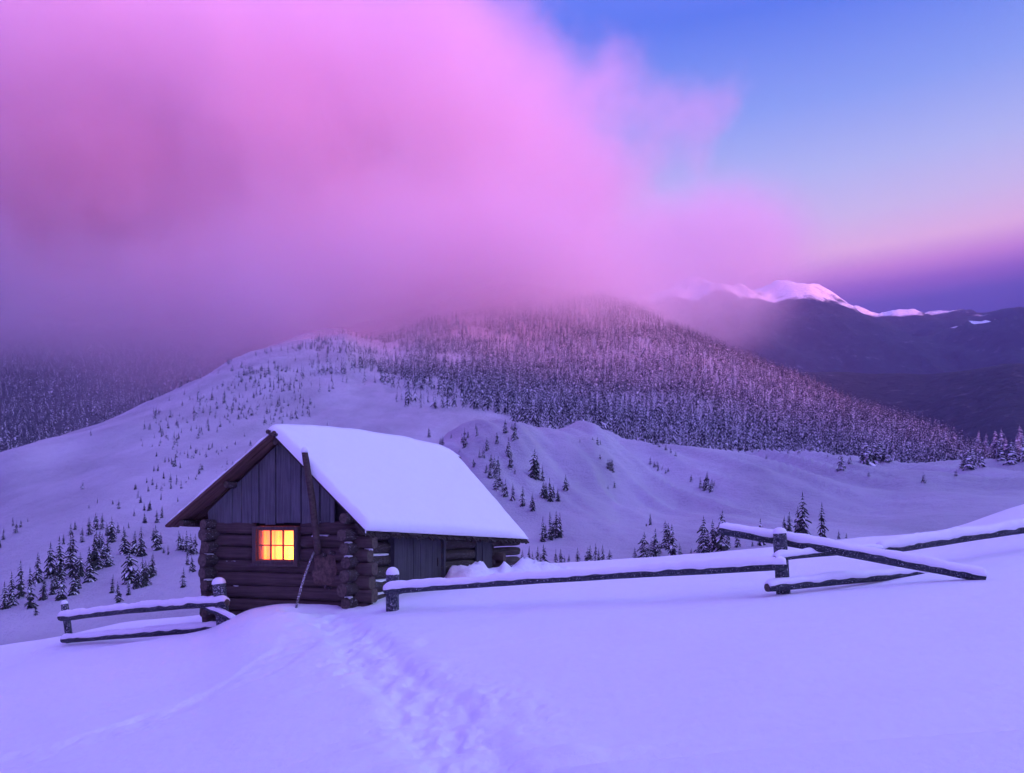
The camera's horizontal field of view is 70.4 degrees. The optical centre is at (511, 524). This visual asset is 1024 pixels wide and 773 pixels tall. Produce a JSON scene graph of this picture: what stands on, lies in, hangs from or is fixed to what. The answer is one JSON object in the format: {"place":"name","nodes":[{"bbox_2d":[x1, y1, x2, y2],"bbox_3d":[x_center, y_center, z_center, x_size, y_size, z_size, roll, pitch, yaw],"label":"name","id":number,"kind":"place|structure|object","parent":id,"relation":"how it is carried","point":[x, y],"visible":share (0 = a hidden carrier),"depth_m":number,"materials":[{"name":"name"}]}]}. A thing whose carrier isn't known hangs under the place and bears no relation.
{"place":"outdoors","nodes":[
{"label":"outdoors","id":0,"kind":"place"},
{"bbox_2d":[0,322,305,451],"bbox_3d":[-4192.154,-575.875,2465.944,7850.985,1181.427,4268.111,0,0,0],"label":"misty mountainside","id":1,"kind":"structure","parent":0,"point":[86,357],"depth_m":792.18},
{"bbox_2d":[0,314,320,451],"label":"misty forest","id":2,"kind":"object","parent":1,"relation":"on","point":[17,326],"visible":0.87,"depth_m":809.08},
{"bbox_2d":[0,287,974,644],"bbox_3d":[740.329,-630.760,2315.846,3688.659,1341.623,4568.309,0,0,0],"label":"hillside","id":3,"kind":"structure","parent":0,"point":[46,499],"depth_m":283.97,"materials":[{"name":"snow"}]},
{"bbox_2d":[0,581,10,609],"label":"spruce tree","id":4,"kind":"object","parent":3,"relation":"on","point":[4,603],"visible":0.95,"depth_m":97.06,"materials":[{"name":"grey plant"}]},
{"bbox_2d":[6,572,18,606],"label":"spruce tree","id":5,"kind":"object","parent":3,"relation":"on","point":[11,597],"visible":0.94,"depth_m":98.45,"materials":[{"name":"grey plant"}]},
{"bbox_2d":[14,561,27,598],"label":"spruce tree","id":6,"kind":"object","parent":3,"relation":"on","point":[20,588],"visible":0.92,"depth_m":103.55,"materials":[{"name":"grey plant"}]},
{"bbox_2d":[25,570,38,608],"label":"spruce tree","id":7,"kind":"object","parent":3,"relation":"on","point":[30,598],"visible":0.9,"depth_m":95.82,"materials":[{"name":"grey plant"}]},
{"bbox_2d":[31,555,44,583],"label":"spruce tree","id":8,"kind":"object","parent":3,"relation":"on","point":[37,577],"visible":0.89,"depth_m":114.07,"materials":[{"name":"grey plant"}]},
{"bbox_2d":[38,575,48,600],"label":"spruce tree","id":9,"kind":"object","parent":3,"relation":"on","point":[43,594],"visible":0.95,"depth_m":100.99,"materials":[{"name":"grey plant"}]},
{"bbox_2d":[43,543,57,579],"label":"spruce tree","id":10,"kind":"object","parent":3,"relation":"on","point":[50,564],"visible":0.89,"depth_m":116.89,"materials":[{"name":"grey plant"}]},
{"bbox_2d":[49,577,55,594],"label":"spruce tree","id":11,"kind":"object","parent":3,"relation":"on","point":[51,592],"visible":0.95,"depth_m":103.93,"materials":[{"name":"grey plant"}]},
{"bbox_2d":[51,564,60,589],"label":"spruce tree","id":12,"kind":"object","parent":3,"relation":"on","point":[56,578],"visible":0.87,"depth_m":108.02,"materials":[{"name":"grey plant"}]},
{"bbox_2d":[53,536,66,576],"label":"spruce tree","id":13,"kind":"object","parent":3,"relation":"on","point":[59,562],"visible":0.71,"depth_m":117.09,"materials":[{"name":"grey plant"}]},
{"bbox_2d":[55,559,66,600],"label":"spruce tree","id":14,"kind":"object","parent":3,"relation":"on","point":[61,595],"visible":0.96,"depth_m":99.72,"materials":[{"name":"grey plant"}]},
{"bbox_2d":[63,536,73,569],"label":"spruce tree","id":15,"kind":"object","parent":3,"relation":"on","point":[68,557],"visible":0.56,"depth_m":123.27,"materials":[{"name":"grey plant"}]},
{"bbox_2d":[67,566,80,595],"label":"spruce tree","id":16,"kind":"object","parent":3,"relation":"on","point":[73,591],"visible":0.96,"depth_m":102.42,"materials":[{"name":"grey plant"}]},
{"bbox_2d":[67,532,83,577],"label":"spruce tree","id":17,"kind":"object","parent":3,"relation":"on","point":[70,566],"visible":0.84,"depth_m":115.51,"materials":[{"name":"grey plant"}]},
{"bbox_2d":[72,568,81,589],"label":"spruce tree","id":18,"kind":"object","parent":3,"relation":"on","point":[78,575],"visible":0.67,"depth_m":106.67,"materials":[{"name":"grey plant"}]},
{"bbox_2d":[75,554,85,576],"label":"spruce tree","id":19,"kind":"object","parent":3,"relation":"on","point":[81,572],"visible":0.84,"depth_m":115.41,"materials":[{"name":"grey plant"}]},
{"bbox_2d":[83,547,97,582],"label":"spruce tree","id":20,"kind":"object","parent":3,"relation":"on","point":[90,575],"visible":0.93,"depth_m":110.96,"materials":[{"name":"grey plant"}]},
{"bbox_2d":[86,518,94,534],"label":"spruce tree","id":21,"kind":"object","parent":3,"relation":"on","point":[89,529],"visible":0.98,"depth_m":150.91,"materials":[{"name":"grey plant"}]},
{"bbox_2d":[87,531,103,571],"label":"spruce tree","id":22,"kind":"object","parent":3,"relation":"on","point":[96,558],"visible":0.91,"depth_m":120.06,"materials":[{"name":"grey plant"}]},
{"bbox_2d":[92,514,99,530],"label":"spruce tree","id":23,"kind":"object","parent":3,"relation":"on","point":[96,526],"visible":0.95,"depth_m":154.99,"materials":[{"name":"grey plant"}]},
{"bbox_2d":[99,534,106,558],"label":"spruce tree","id":24,"kind":"object","parent":3,"relation":"on","point":[102,548],"visible":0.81,"depth_m":128.47,"materials":[{"name":"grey plant"}]},
{"bbox_2d":[101,537,114,567],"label":"spruce tree","id":25,"kind":"object","parent":3,"relation":"on","point":[108,562],"visible":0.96,"depth_m":121.70,"materials":[{"name":"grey plant"}]},
{"bbox_2d":[106,517,116,542],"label":"spruce tree","id":26,"kind":"object","parent":3,"relation":"on","point":[111,534],"visible":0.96,"depth_m":142.83,"materials":[{"name":"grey plant"}]},
{"bbox_2d":[109,576,114,593],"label":"spruce tree","id":27,"kind":"object","parent":3,"relation":"on","point":[112,589],"visible":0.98,"depth_m":101.12,"materials":[{"name":"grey plant"}]},
{"bbox_2d":[114,581,123,602],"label":"spruce tree","id":28,"kind":"object","parent":3,"relation":"on","point":[118,599],"visible":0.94,"depth_m":94.58,"materials":[{"name":"grey plant"}]},
{"bbox_2d":[118,527,130,554],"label":"spruce tree","id":29,"kind":"object","parent":3,"relation":"on","point":[124,548],"visible":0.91,"depth_m":131.97,"materials":[{"name":"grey plant"}]},
{"bbox_2d":[121,546,137,584],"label":"spruce tree","id":30,"kind":"object","parent":3,"relation":"on","point":[129,573],"visible":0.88,"depth_m":106.39,"materials":[{"name":"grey plant"}]},
{"bbox_2d":[129,533,137,553],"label":"spruce tree","id":31,"kind":"object","parent":3,"relation":"on","point":[134,549],"visible":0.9,"depth_m":131.81,"materials":[{"name":"grey plant"}]},
{"bbox_2d":[131,568,141,589],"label":"spruce tree","id":32,"kind":"object","parent":3,"relation":"on","point":[137,580],"visible":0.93,"depth_m":102.38,"materials":[{"name":"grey plant"}]},
{"bbox_2d":[135,529,146,556],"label":"spruce tree","id":33,"kind":"object","parent":3,"relation":"on","point":[141,552],"visible":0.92,"depth_m":128.58,"materials":[{"name":"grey plant"}]},
{"bbox_2d":[139,558,145,583],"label":"spruce tree","id":34,"kind":"object","parent":3,"relation":"on","point":[141,571],"visible":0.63,"depth_m":105.18,"materials":[{"name":"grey plant"}]},
{"bbox_2d":[140,563,151,587],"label":"spruce tree","id":35,"kind":"object","parent":3,"relation":"on","point":[146,579],"visible":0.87,"depth_m":103.65,"materials":[{"name":"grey plant"}]},
{"bbox_2d":[146,564,153,577],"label":"spruce tree","id":36,"kind":"object","parent":3,"relation":"on","point":[150,574],"visible":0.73,"depth_m":109.48,"materials":[{"name":"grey plant"}]},
{"bbox_2d":[148,555,156,575],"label":"spruce tree","id":37,"kind":"object","parent":3,"relation":"on","point":[153,567],"visible":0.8,"depth_m":110.98,"materials":[{"name":"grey plant"}]},
{"bbox_2d":[151,525,161,550],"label":"spruce tree","id":38,"kind":"object","parent":3,"relation":"on","point":[156,544],"visible":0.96,"depth_m":133.69,"materials":[{"name":"grey plant"}]},
{"bbox_2d":[180,568,186,587],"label":"spruce tree","id":39,"kind":"object","parent":3,"relation":"on","point":[183,584],"visible":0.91,"depth_m":99.73,"materials":[{"name":"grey plant"}]},
{"bbox_2d":[182,531,188,551],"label":"spruce tree","id":40,"kind":"object","parent":3,"relation":"on","point":[186,545],"visible":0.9,"depth_m":130.38,"materials":[{"name":"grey plant"}]},
{"bbox_2d":[189,558,195,572],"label":"spruce tree","id":41,"kind":"object","parent":3,"relation":"on","point":[192,567],"visible":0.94,"depth_m":111.07,"materials":[{"name":"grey plant"}]},
{"bbox_2d":[190,535,197,554],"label":"spruce tree","id":42,"kind":"object","parent":3,"relation":"on","point":[194,551],"visible":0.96,"depth_m":126.76,"materials":[{"name":"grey plant"}]},
{"bbox_2d":[82,335,381,497],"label":"spruce scrub","id":43,"kind":"object","parent":3,"relation":"on","point":[250,377],"visible":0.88,"depth_m":361.35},
{"bbox_2d":[287,278,1019,462],"bbox_3d":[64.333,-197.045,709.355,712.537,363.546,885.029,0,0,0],"label":"spruce forest","id":44,"kind":"object","parent":3,"relation":"on","point":[845,441],"visible":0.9,"depth_m":524.91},
{"bbox_2d":[0,504,1023,772],"bbox_3d":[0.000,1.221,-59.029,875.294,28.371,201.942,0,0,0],"label":"snow ground","id":45,"kind":"structure","parent":0,"point":[742,672],"depth_m":6.60,"materials":[{"name":"snow"}]},
{"bbox_2d":[57,577,235,642],"bbox_3d":[-6.559,1.638,12.945,4.794,1.519,0.379,0,0,27],"label":"rail fence","id":46,"kind":"object","parent":45,"relation":"on","point":[217,603],"visible":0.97,"depth_m":12.73,"materials":[{"name":"brown wood"}]},
{"bbox_2d":[295,551,314,607],"bbox_3d":[-3.349,0.895,11.738,0.351,0.907,0.041,0,0,-44],"label":"stick","id":47,"kind":"object","parent":45,"relation":"on","point":[300,589],"visible":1,"depth_m":11.70,"materials":[{"name":"brown wood"}]},
{"bbox_2d":[165,424,528,621],"bbox_3d":[-2.773,-0.002,14.655,3.747,3.638,6.749,0,0,28],"label":"log cabin","id":48,"kind":"object","parent":45,"relation":"on","point":[359,512],"visible":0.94,"depth_m":12.43,"materials":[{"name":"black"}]},
{"bbox_2d":[250,526,301,566],"bbox_3d":[-3.961,0.372,12.300,0.951,0.674,0.242,0,0,17],"label":"window","id":49,"kind":"structure","parent":48,"relation":"in","point":[279,543],"depth_m":12.32,"materials":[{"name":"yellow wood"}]},
{"bbox_2d":[404,537,440,580],"bbox_3d":[-1.677,0.879,13.413,0.069,1.341,1.324,0,0,28],"label":"door","id":50,"kind":"structure","parent":48,"relation":"in","point":[422,558],"depth_m":13.43,"materials":[{"name":"brown wood"}]},
{"bbox_2d":[444,557,570,577],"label":"snow bank","id":51,"kind":"structure","parent":45,"relation":"on","point":[480,568],"depth_m":14.55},
{"bbox_2d":[383,518,1023,611],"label":"rail fence","id":52,"kind":"object","parent":45,"relation":"on","point":[889,551],"visible":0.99,"depth_m":9.83,"materials":[{"name":"brown wood"}]},
{"bbox_2d":[0,276,1023,373],"bbox_3d":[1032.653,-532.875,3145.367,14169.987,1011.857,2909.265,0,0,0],"label":"mountain range","id":53,"kind":"structure","parent":0,"point":[812,327],"depth_m":2480.86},
{"bbox_2d":[0,0,1023,324],"label":"sky","id":54,"kind":"structure","parent":0,"point":[240,160],"materials":[{"name":"purple"}]},
{"bbox_2d":[431,419,1023,565],"bbox_3d":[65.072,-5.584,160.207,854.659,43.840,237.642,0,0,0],"label":"snow ridge","id":55,"kind":"structure","parent":0,"point":[754,487],"depth_m":138.20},
{"bbox_2d":[462,428,467,447],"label":"spruce tree","id":56,"kind":"object","parent":55,"relation":"on","point":[465,442],"visible":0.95,"depth_m":154.97,"materials":[{"name":"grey plant"}]},
{"bbox_2d":[494,457,500,473],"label":"spruce tree","id":57,"kind":"object","parent":55,"relation":"on","point":[497,468],"visible":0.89,"depth_m":139.29,"materials":[{"name":"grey plant"}]},
{"bbox_2d":[495,471,502,486],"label":"spruce tree","id":58,"kind":"object","parent":55,"relation":"on","point":[499,479],"visible":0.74,"depth_m":133.78,"materials":[{"name":"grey plant"}]},
{"bbox_2d":[501,480,507,496],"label":"spruce tree","id":59,"kind":"object","parent":55,"relation":"on","point":[505,492],"visible":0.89,"depth_m":130.16,"materials":[{"name":"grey plant"}]},
{"bbox_2d":[505,437,512,457],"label":"spruce tree","id":60,"kind":"object","parent":55,"relation":"on","point":[509,452],"visible":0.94,"depth_m":146.81,"materials":[{"name":"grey plant"}]},
{"bbox_2d":[512,423,517,441],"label":"spruce tree","id":61,"kind":"object","parent":55,"relation":"on","point":[514,435],"visible":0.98,"depth_m":154.93,"materials":[{"name":"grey plant"}]},
{"bbox_2d":[519,489,525,506],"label":"spruce tree","id":62,"kind":"object","parent":55,"relation":"on","point":[522,504],"visible":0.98,"depth_m":125.11,"materials":[{"name":"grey plant"}]},
{"bbox_2d":[529,495,535,510],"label":"spruce tree","id":63,"kind":"object","parent":55,"relation":"on","point":[532,505],"visible":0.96,"depth_m":121.80,"materials":[{"name":"grey plant"}]},
{"bbox_2d":[528,451,540,480],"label":"spruce tree","id":64,"kind":"object","parent":55,"relation":"on","point":[533,470],"visible":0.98,"depth_m":140.98,"materials":[{"name":"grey plant"}]},
{"bbox_2d":[539,519,546,541],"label":"spruce tree","id":65,"kind":"object","parent":55,"relation":"on","point":[542,533],"visible":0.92,"depth_m":103.91,"materials":[{"name":"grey plant"}]},
{"bbox_2d":[539,483,546,498],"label":"spruce tree","id":66,"kind":"object","parent":55,"relation":"on","point":[542,496],"visible":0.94,"depth_m":131.91,"materials":[{"name":"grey plant"}]},
{"bbox_2d":[541,544,547,561],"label":"spruce tree","id":67,"kind":"object","parent":55,"relation":"on","point":[543,556],"visible":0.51,"depth_m":79.60,"materials":[{"name":"grey plant"}]},
{"bbox_2d":[547,478,553,501],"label":"spruce tree","id":68,"kind":"object","parent":55,"relation":"on","point":[550,495],"visible":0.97,"depth_m":130.16,"materials":[{"name":"grey plant"}]},
{"bbox_2d":[547,514,555,540],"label":"spruce tree","id":69,"kind":"object","parent":55,"relation":"on","point":[550,536],"visible":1,"depth_m":105.16,"materials":[{"name":"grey plant"}]},
{"bbox_2d":[552,515,562,537],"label":"spruce tree","id":70,"kind":"object","parent":55,"relation":"on","point":[555,535],"visible":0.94,"depth_m":106.49,"materials":[{"name":"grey plant"}]},
{"bbox_2d":[562,474,568,490],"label":"spruce tree","id":71,"kind":"object","parent":55,"relation":"on","point":[565,485],"visible":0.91,"depth_m":137.34,"materials":[{"name":"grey plant"}]},
{"bbox_2d":[585,547,592,560],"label":"spruce tree","id":72,"kind":"object","parent":55,"relation":"on","point":[590,556],"visible":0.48,"depth_m":81.66,"materials":[{"name":"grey plant"}]},
{"bbox_2d":[637,534,647,557],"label":"spruce tree","id":73,"kind":"object","parent":55,"relation":"on","point":[644,542],"visible":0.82,"depth_m":88.41,"materials":[{"name":"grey plant"}]},
{"bbox_2d":[649,540,654,556],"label":"spruce tree","id":74,"kind":"object","parent":55,"relation":"on","point":[651,551],"visible":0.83,"depth_m":89.55,"materials":[{"name":"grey plant"}]},
{"bbox_2d":[650,529,659,556],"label":"spruce tree","id":75,"kind":"object","parent":55,"relation":"on","point":[655,546],"visible":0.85,"depth_m":90.73,"materials":[{"name":"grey plant"}]},
{"bbox_2d":[661,523,670,548],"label":"spruce tree","id":76,"kind":"object","parent":55,"relation":"on","point":[664,543],"visible":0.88,"depth_m":97.03,"materials":[{"name":"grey plant"}]},
{"bbox_2d":[665,527,677,555],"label":"spruce tree","id":77,"kind":"object","parent":55,"relation":"on","point":[672,550],"visible":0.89,"depth_m":89.37,"materials":[{"name":"grey plant"}]},
{"bbox_2d":[694,515,709,552],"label":"spruce tree","id":78,"kind":"object","parent":55,"relation":"on","point":[703,539],"visible":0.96,"depth_m":90.97,"materials":[{"name":"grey plant"}]},
{"bbox_2d":[703,473,709,490],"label":"spruce tree","id":79,"kind":"object","parent":55,"relation":"on","point":[706,483],"visible":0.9,"depth_m":146.98,"materials":[{"name":"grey plant"}]},
{"bbox_2d":[706,531,710,551],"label":"spruce tree","id":80,"kind":"object","parent":55,"relation":"on","point":[708,544],"visible":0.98,"depth_m":90.92,"materials":[{"name":"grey plant"}]},
{"bbox_2d":[708,519,716,551],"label":"spruce tree","id":81,"kind":"object","parent":55,"relation":"on","point":[712,538],"visible":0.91,"depth_m":90.82,"materials":[{"name":"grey plant"}]},
{"bbox_2d":[713,511,730,551],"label":"spruce tree","id":82,"kind":"object","parent":55,"relation":"on","point":[720,544],"visible":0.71,"depth_m":90.44,"materials":[{"name":"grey plant"}]},
{"bbox_2d":[785,512,791,531],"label":"spruce tree","id":83,"kind":"object","parent":55,"relation":"on","point":[788,525],"visible":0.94,"depth_m":101.10,"materials":[{"name":"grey plant"}]},
{"bbox_2d":[793,508,801,532],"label":"spruce tree","id":84,"kind":"object","parent":55,"relation":"on","point":[796,525],"visible":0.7,"depth_m":96.97,"materials":[{"name":"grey plant"}]},
{"bbox_2d":[795,491,811,534],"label":"spruce tree","id":85,"kind":"object","parent":55,"relation":"on","point":[802,520],"visible":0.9,"depth_m":95.79,"materials":[{"name":"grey plant"}]},
{"bbox_2d":[817,504,828,537],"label":"spruce tree","id":86,"kind":"object","parent":55,"relation":"on","point":[821,528],"visible":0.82,"depth_m":92.03,"materials":[{"name":"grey plant"}]},
{"bbox_2d":[836,451,845,471],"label":"spruce tree","id":87,"kind":"object","parent":55,"relation":"on","point":[841,466],"visible":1,"depth_m":152.83,"materials":[{"name":"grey plant"}]},
{"bbox_2d":[858,443,865,461],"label":"spruce tree","id":88,"kind":"object","parent":55,"relation":"on","point":[861,454],"visible":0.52,"depth_m":165.66,"materials":[{"name":"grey plant"}]},
{"bbox_2d":[860,441,874,465],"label":"spruce tree","id":89,"kind":"object","parent":55,"relation":"on","point":[866,457],"visible":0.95,"depth_m":163.10,"materials":[{"name":"grey plant"}]},
{"bbox_2d":[872,442,880,463],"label":"spruce tree","id":90,"kind":"object","parent":55,"relation":"on","point":[875,453],"visible":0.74,"depth_m":169.62,"materials":[{"name":"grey plant"}]},
{"bbox_2d":[874,439,884,461],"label":"spruce tree","id":91,"kind":"object","parent":55,"relation":"on","point":[879,444],"visible":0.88,"depth_m":169.98,"materials":[{"name":"grey plant"}]},
{"bbox_2d":[883,449,891,461],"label":"spruce tree","id":92,"kind":"object","parent":55,"relation":"on","point":[887,456],"visible":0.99,"depth_m":167.78,"materials":[{"name":"grey plant"}]},
{"bbox_2d":[962,446,975,470],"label":"spruce tree","id":93,"kind":"object","parent":55,"relation":"on","point":[967,460],"visible":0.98,"depth_m":150.71,"materials":[{"name":"grey plant"}]},
{"bbox_2d":[969,446,977,466],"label":"spruce tree","id":94,"kind":"object","parent":55,"relation":"on","point":[972,456],"visible":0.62,"depth_m":154.79,"materials":[{"name":"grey plant"}]},
{"bbox_2d":[976,447,985,467],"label":"spruce tree","id":95,"kind":"object","parent":55,"relation":"on","point":[980,461],"visible":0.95,"depth_m":152.83,"materials":[{"name":"grey plant"}]},
{"bbox_2d":[996,443,1005,460],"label":"spruce tree","id":96,"kind":"object","parent":55,"relation":"on","point":[1000,455],"visible":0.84,"depth_m":159.14,"materials":[{"name":"grey plant"}]},
{"bbox_2d":[1002,442,1018,465],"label":"spruce tree","id":97,"kind":"object","parent":55,"relation":"on","point":[1009,460],"visible":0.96,"depth_m":154.70,"materials":[{"name":"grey plant"}]},
{"bbox_2d":[1016,436,1023,461],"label":"spruce tree","id":98,"kind":"object","parent":55,"relation":"on","point":[1021,455],"visible":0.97,"depth_m":154.85,"materials":[{"name":"grey plant"}]},
{"bbox_2d":[797,363,1023,458],"bbox_3d":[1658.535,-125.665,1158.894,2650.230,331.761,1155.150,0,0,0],"label":"wooded ridge","id":99,"kind":"structure","parent":0,"point":[987,401],"depth_m":1111.45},
{"bbox_2d":[973,432,981,447],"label":"spruce tree","id":100,"kind":"object","parent":99,"relation":"on","point":[977,438],"visible":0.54,"depth_m":878.90,"materials":[{"name":"grey plant"}]},
{"bbox_2d":[982,435,989,450],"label":"spruce tree","id":101,"kind":"object","parent":99,"relation":"on","point":[986,441],"visible":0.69,"depth_m":867.07,"materials":[{"name":"grey plant"}]},
{"bbox_2d":[988,432,1000,451],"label":"spruce tree","id":102,"kind":"object","parent":99,"relation":"on","point":[994,444],"visible":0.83,"depth_m":853.82,"materials":[{"name":"grey plant"}]},
{"bbox_2d":[998,430,1004,446],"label":"spruce tree","id":103,"kind":"object","parent":99,"relation":"on","point":[1001,439],"visible":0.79,"depth_m":855.27,"materials":[{"name":"grey plant"}]},
{"bbox_2d":[1013,424,1021,445],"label":"spruce tree","id":104,"kind":"object","parent":99,"relation":"on","point":[1018,436],"visible":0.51,"depth_m":844.18,"materials":[{"name":"grey plant"}]},
{"bbox_2d":[1015,439,1020,454],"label":"spruce tree","id":105,"kind":"object","parent":99,"relation":"on","point":[1017,446],"visible":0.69,"depth_m":820.60,"materials":[{"name":"grey plant"}]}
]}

